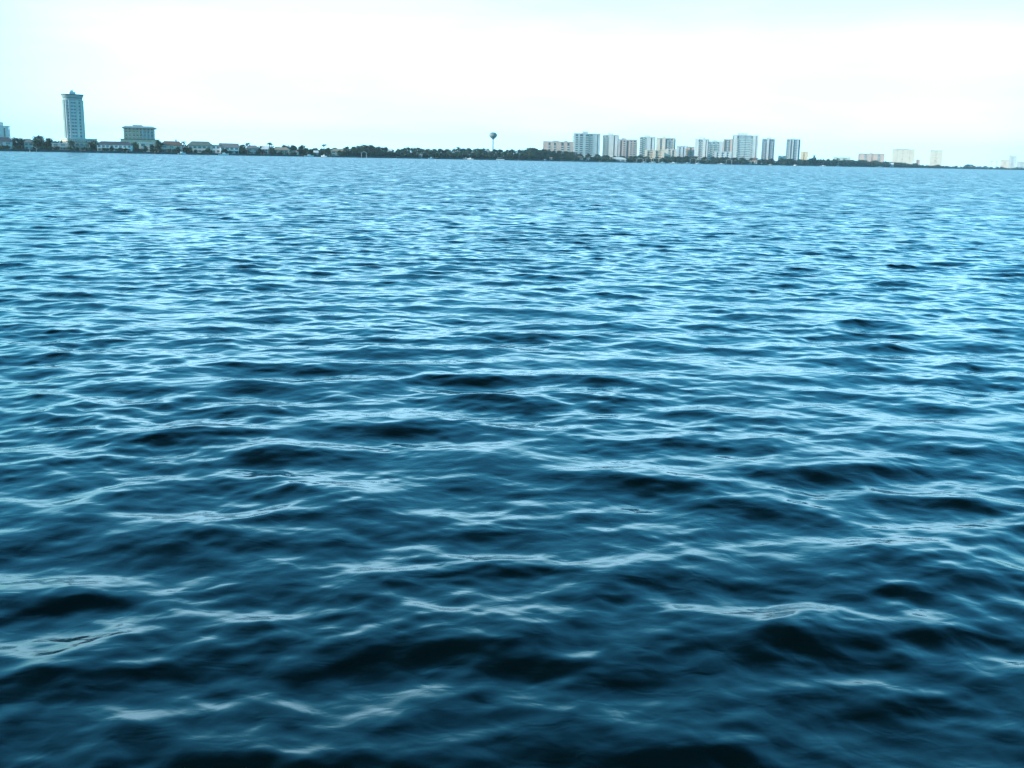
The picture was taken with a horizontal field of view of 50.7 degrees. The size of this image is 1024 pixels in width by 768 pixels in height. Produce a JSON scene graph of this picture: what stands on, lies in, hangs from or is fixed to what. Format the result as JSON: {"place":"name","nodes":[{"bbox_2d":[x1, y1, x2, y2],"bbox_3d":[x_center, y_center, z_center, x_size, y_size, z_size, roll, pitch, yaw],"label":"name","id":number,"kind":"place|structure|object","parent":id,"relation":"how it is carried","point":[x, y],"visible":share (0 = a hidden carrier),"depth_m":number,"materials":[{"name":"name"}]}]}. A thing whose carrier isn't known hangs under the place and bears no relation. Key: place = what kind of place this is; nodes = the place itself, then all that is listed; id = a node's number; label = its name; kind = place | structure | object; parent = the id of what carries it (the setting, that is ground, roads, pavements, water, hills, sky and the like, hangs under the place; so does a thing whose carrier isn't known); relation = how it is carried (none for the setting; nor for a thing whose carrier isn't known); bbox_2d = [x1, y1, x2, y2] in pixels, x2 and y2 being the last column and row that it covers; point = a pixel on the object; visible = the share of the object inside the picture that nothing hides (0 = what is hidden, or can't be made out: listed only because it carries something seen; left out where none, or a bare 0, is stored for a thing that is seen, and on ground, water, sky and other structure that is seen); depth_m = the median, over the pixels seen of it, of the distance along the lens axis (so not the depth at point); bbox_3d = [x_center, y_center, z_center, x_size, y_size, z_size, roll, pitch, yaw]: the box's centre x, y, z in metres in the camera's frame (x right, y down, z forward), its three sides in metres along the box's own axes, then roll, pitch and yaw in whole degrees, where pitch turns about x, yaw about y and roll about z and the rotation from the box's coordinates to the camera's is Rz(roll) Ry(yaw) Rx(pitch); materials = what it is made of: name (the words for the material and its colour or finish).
{"place":"outdoors","nodes":[
{"label":"outdoors","id":0,"kind":"place"},
{"bbox_2d":[0,137,12,148],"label":"waterfront house","id":1,"kind":"structure","parent":0,"point":[5,141],"depth_m":710.32,"materials":[{"name":"grey paint"}]},
{"bbox_2d":[75,142,89,149],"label":"waterfront house","id":2,"kind":"structure","parent":0,"point":[80,145],"depth_m":752.46,"materials":[{"name":"beige paint"}]},
{"bbox_2d":[138,142,155,151],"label":"waterfront house","id":3,"kind":"structure","parent":0,"point":[142,144],"depth_m":806.72,"materials":[{"name":"beige paint"}]},
{"bbox_2d":[188,141,212,152],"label":"waterfront house","id":4,"kind":"structure","parent":0,"point":[199,146],"depth_m":832.61,"materials":[{"name":"beige paint"}]},
{"bbox_2d":[0,151,1023,767],"bbox_3d":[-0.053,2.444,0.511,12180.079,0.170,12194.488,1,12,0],"label":"water","id":5,"kind":"structure","parent":0,"point":[370,463],"depth_m":9.02,"materials":[{"name":"blue liquid"}]},
{"bbox_2d":[0,0,1023,168],"label":"sky","id":6,"kind":"structure","parent":0,"point":[842,78],"materials":[{"name":"white"}]},
{"bbox_2d":[644,150,663,161],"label":"building","id":7,"kind":"structure","parent":0,"point":[654,154],"depth_m":1590.32,"materials":[{"name":"beige paint"}]},
{"bbox_2d":[664,149,676,157],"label":"building","id":8,"kind":"structure","parent":0,"point":[670,153],"depth_m":1635.05,"materials":[{"name":"beige paint"}]},
{"bbox_2d":[438,158,1011,169],"bbox_3d":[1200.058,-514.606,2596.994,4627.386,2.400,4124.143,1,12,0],"label":"land","id":9,"kind":"structure","parent":0,"point":[857,166],"depth_m":2251.68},
{"bbox_2d":[0,121,10,138],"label":"building","id":10,"kind":"structure","parent":9,"relation":"on","point":[4,131],"depth_m":1063.26,"materials":[{"name":"white paint"}]},
{"bbox_2d":[12,138,24,148],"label":"broadleaf tree","id":11,"kind":"object","parent":9,"relation":"on","point":[15,140],"visible":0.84,"depth_m":725.54,"materials":[{"name":"green plant"}]},
{"bbox_2d":[23,139,32,148],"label":"waterfront house","id":12,"kind":"structure","parent":9,"relation":"on","point":[27,143],"depth_m":746.72,"materials":[{"name":"grey paint"}]},
{"bbox_2d":[31,135,44,147],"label":"broadleaf tree","id":13,"kind":"object","parent":9,"relation":"on","point":[38,139],"visible":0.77,"depth_m":740.14,"materials":[{"name":"green plant"}]},
{"bbox_2d":[41,138,54,148],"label":"broadleaf tree","id":14,"kind":"object","parent":9,"relation":"on","point":[49,141],"visible":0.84,"depth_m":738.75,"materials":[{"name":"green plant"}]},
{"bbox_2d":[52,143,75,149],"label":"waterfront house","id":15,"kind":"structure","parent":9,"relation":"on","point":[63,146],"depth_m":738.72,"materials":[{"name":"white paint"}]},
{"bbox_2d":[59,90,96,142],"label":"round tower","id":16,"kind":"structure","parent":9,"relation":"on","point":[73,116],"depth_m":1019.14,"materials":[{"name":"blue paint"}]},
{"bbox_2d":[96,141,132,150],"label":"waterfront house","id":17,"kind":"structure","parent":9,"relation":"on","point":[116,145],"depth_m":772.81,"materials":[{"name":"white paint"}]},
{"bbox_2d":[0,149,239,154],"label":"seawall","id":18,"kind":"object","parent":9,"relation":"on","point":[86,151],"visible":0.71,"depth_m":747.28,"materials":[{"name":"concrete"}]},
{"bbox_2d":[132,142,138,150],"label":"broadleaf tree","id":19,"kind":"object","parent":9,"relation":"on","point":[135,145],"visible":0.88,"depth_m":790.67,"materials":[{"name":"green plant"}]},
{"bbox_2d":[121,125,158,143],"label":"hotel","id":20,"kind":"structure","parent":9,"relation":"on","point":[137,133],"depth_m":960.29,"materials":[{"name":"beige paint"}]},
{"bbox_2d":[154,140,163,150],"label":"broadleaf tree","id":21,"kind":"object","parent":9,"relation":"on","point":[157,144],"visible":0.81,"depth_m":805.24,"materials":[{"name":"green plant"}]},
{"bbox_2d":[160,139,182,151],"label":"waterfront house","id":22,"kind":"structure","parent":9,"relation":"on","point":[167,145],"depth_m":810.30,"materials":[{"name":"beige paint"}]},
{"bbox_2d":[0,144,344,155],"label":"shrub thicket","id":23,"kind":"object","parent":9,"relation":"on","point":[119,149],"visible":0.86,"depth_m":778.08,"materials":[{"name":"green plant"}]},
{"bbox_2d":[16,138,343,154],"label":"shrub thicket","id":24,"kind":"object","parent":9,"relation":"on","point":[185,147],"visible":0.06,"depth_m":848.89,"materials":[{"name":"green plant"}]},
{"bbox_2d":[213,145,220,152],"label":"waterfront house","id":25,"kind":"structure","parent":9,"relation":"on","point":[216,148],"depth_m":853.09,"materials":[{"name":"white paint"}]},
{"bbox_2d":[219,143,239,153],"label":"waterfront house","id":26,"kind":"structure","parent":9,"relation":"on","point":[233,147],"depth_m":856.00,"materials":[{"name":"white paint"}]},
{"bbox_2d":[239,144,247,152],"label":"broadleaf tree","id":27,"kind":"object","parent":9,"relation":"on","point":[241,147],"visible":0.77,"depth_m":872.30,"materials":[{"name":"green plant"}]},
{"bbox_2d":[246,145,259,153],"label":"waterfront house","id":28,"kind":"structure","parent":9,"relation":"on","point":[253,148],"depth_m":885.24,"materials":[{"name":"grey paint"}]},
{"bbox_2d":[261,146,269,153],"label":"waterfront house","id":29,"kind":"structure","parent":9,"relation":"on","point":[266,148],"depth_m":917.35,"materials":[{"name":"white paint"}]},
{"bbox_2d":[274,147,289,154],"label":"waterfront house","id":30,"kind":"structure","parent":9,"relation":"on","point":[280,149],"depth_m":919.89,"materials":[{"name":"beige paint"}]},
{"bbox_2d":[331,149,345,155],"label":"waterfront house","id":31,"kind":"structure","parent":9,"relation":"on","point":[334,152],"depth_m":979.42,"materials":[{"name":"beige paint"}]},
{"bbox_2d":[240,154,541,160],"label":"seawall","id":32,"kind":"object","parent":9,"relation":"on","point":[378,157],"visible":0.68,"depth_m":1016.12,"materials":[{"name":"grey concrete"}]},
{"bbox_2d":[340,150,560,159],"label":"shrub thicket","id":33,"kind":"object","parent":9,"relation":"on","point":[389,153],"visible":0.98,"depth_m":1122.65,"materials":[{"name":"green plant"}]},
{"bbox_2d":[452,148,463,152],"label":"broadleaf tree","id":34,"kind":"object","parent":9,"relation":"on","point":[460,150],"visible":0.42,"depth_m":1218.81,"materials":[{"name":"green plant"}]},
{"bbox_2d":[475,149,484,154],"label":"broadleaf tree","id":35,"kind":"object","parent":9,"relation":"on","point":[479,151],"visible":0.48,"depth_m":1233.35,"materials":[{"name":"green plant"}]},
{"bbox_2d":[489,132,496,149],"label":"water tower","id":36,"kind":"structure","parent":9,"relation":"on","point":[493,135],"depth_m":1375.39,"materials":[{"name":"metal"}]},
{"bbox_2d":[528,147,537,154],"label":"broadleaf tree","id":37,"kind":"object","parent":9,"relation":"on","point":[534,150],"visible":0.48,"depth_m":1321.52,"materials":[{"name":"green plant"}]},
{"bbox_2d":[535,151,543,158],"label":"broadleaf tree","id":38,"kind":"object","parent":9,"relation":"on","point":[537,153],"visible":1,"depth_m":1298.08,"materials":[{"name":"green plant"}]},
{"bbox_2d":[543,141,572,153],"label":"condominium","id":39,"kind":"structure","parent":9,"relation":"on","point":[556,146],"depth_m":1463.27,"materials":[{"name":"pink paint"}]},
{"bbox_2d":[573,132,599,156],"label":"high-rise building","id":40,"kind":"structure","parent":9,"relation":"on","point":[585,143],"depth_m":1568.37,"materials":[{"name":"white paint"}]},
{"bbox_2d":[602,132,618,160],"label":"high-rise building","id":41,"kind":"structure","parent":9,"relation":"on","point":[610,144],"depth_m":1622.25,"materials":[{"name":"white glass"}]},
{"bbox_2d":[613,157,625,161],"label":"shed","id":42,"kind":"structure","parent":9,"relation":"on","point":[621,159],"depth_m":1441.78,"materials":[{"name":"grey paint"}]},
{"bbox_2d":[618,138,636,157],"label":"high-rise building","id":43,"kind":"structure","parent":9,"relation":"on","point":[627,148],"depth_m":1616.79,"materials":[{"name":"pink paint"}]},
{"bbox_2d":[639,135,655,155],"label":"high-rise building","id":44,"kind":"structure","parent":9,"relation":"on","point":[647,143],"depth_m":1697.04,"materials":[{"name":"white glass"}]},
{"bbox_2d":[548,160,754,164],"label":"seawall","id":45,"kind":"object","parent":9,"relation":"on","point":[640,162],"visible":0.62,"depth_m":1454.33,"materials":[{"name":"concrete"}]},
{"bbox_2d":[656,137,675,152],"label":"high-rise building","id":46,"kind":"structure","parent":9,"relation":"on","point":[663,143],"depth_m":1754.63,"materials":[{"name":"beige paint"}]},
{"bbox_2d":[676,146,685,162],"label":"building","id":47,"kind":"structure","parent":9,"relation":"on","point":[681,150],"depth_m":1673.99,"materials":[{"name":"white paint"}]},
{"bbox_2d":[557,155,809,164],"bbox_3d":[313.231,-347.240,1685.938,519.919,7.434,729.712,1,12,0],"label":"shrub thicket","id":48,"kind":"object","parent":9,"relation":"on","point":[595,158],"visible":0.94,"depth_m":1551.02,"materials":[{"name":"green plant"}]},
{"bbox_2d":[685,146,693,159],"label":"building","id":49,"kind":"structure","parent":9,"relation":"on","point":[690,151],"depth_m":1693.33,"materials":[{"name":"pink paint"}]},
{"bbox_2d":[694,138,708,159],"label":"high-rise building","id":50,"kind":"structure","parent":9,"relation":"on","point":[701,148],"depth_m":1841.80,"materials":[{"name":"white paint"}]},
{"bbox_2d":[708,140,722,159],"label":"high-rise building","id":51,"kind":"structure","parent":9,"relation":"on","point":[715,145],"depth_m":1782.23,"materials":[{"name":"white glass"}]},
{"bbox_2d":[714,151,731,163],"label":"building","id":52,"kind":"structure","parent":9,"relation":"on","point":[719,154],"depth_m":1753.63,"materials":[{"name":"white paint"}]},
{"bbox_2d":[723,139,732,151],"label":"high-rise building","id":53,"kind":"structure","parent":9,"relation":"on","point":[727,145],"depth_m":1936.91,"materials":[{"name":"pink paint"}]},
{"bbox_2d":[732,133,758,159],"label":"high-rise building","id":54,"kind":"structure","parent":9,"relation":"on","point":[745,145],"depth_m":1916.11,"materials":[{"name":"white glass"}]},
{"bbox_2d":[761,138,774,163],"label":"high-rise building","id":55,"kind":"structure","parent":9,"relation":"on","point":[767,150],"depth_m":1991.26,"materials":[{"name":"glass"}]},
{"bbox_2d":[786,139,800,160],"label":"high-rise building","id":56,"kind":"structure","parent":9,"relation":"on","point":[792,148],"depth_m":2105.50,"materials":[{"name":"glass"}]},
{"bbox_2d":[800,151,807,159],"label":"building","id":57,"kind":"structure","parent":9,"relation":"on","point":[803,155],"depth_m":2194.13,"materials":[{"name":"yellow paint"}]},
{"bbox_2d":[858,153,884,162],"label":"condominium","id":58,"kind":"structure","parent":9,"relation":"on","point":[869,157],"depth_m":2580.06,"materials":[{"name":"pink paint"}]},
{"bbox_2d":[765,164,1016,169],"bbox_3d":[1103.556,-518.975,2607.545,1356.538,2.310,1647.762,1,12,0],"label":"seawall","id":59,"kind":"object","parent":9,"relation":"on","point":[898,167],"visible":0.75,"depth_m":2344.18,"materials":[{"name":"concrete"}]},
{"bbox_2d":[892,148,914,163],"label":"building","id":60,"kind":"structure","parent":9,"relation":"on","point":[902,155],"depth_m":2814.56,"materials":[{"name":"beige paint"}]},
{"bbox_2d":[807,158,1023,169],"bbox_3d":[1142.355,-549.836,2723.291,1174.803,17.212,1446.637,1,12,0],"label":"shrub thicket","id":61,"kind":"object","parent":9,"relation":"on","point":[814,161],"visible":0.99,"depth_m":2320.06,"materials":[{"name":"green plant"}]},
{"bbox_2d":[929,150,942,165],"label":"building","id":62,"kind":"structure","parent":9,"relation":"on","point":[935,158],"depth_m":3040.40,"materials":[{"name":"beige paint"}]},
{"bbox_2d":[1009,155,1016,167],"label":"building","id":63,"kind":"structure","parent":9,"relation":"on","point":[1012,161],"depth_m":3558.03,"materials":[{"name":"white paint"}]},
{"bbox_2d":[833,157,850,160],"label":"building","id":64,"kind":"structure","parent":0,"point":[842,158],"depth_m":2263.88,"materials":[{"name":"green paint"}]},
{"bbox_2d":[1000,160,1008,167],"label":"building","id":65,"kind":"structure","parent":0,"point":[1004,163],"depth_m":3448.89,"materials":[{"name":"beige paint"}]},
{"bbox_2d":[1016,162,1023,169],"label":"building","id":66,"kind":"structure","parent":0,"point":[1019,165],"depth_m":3480.97,"materials":[{"name":"white paint"}]}
]}

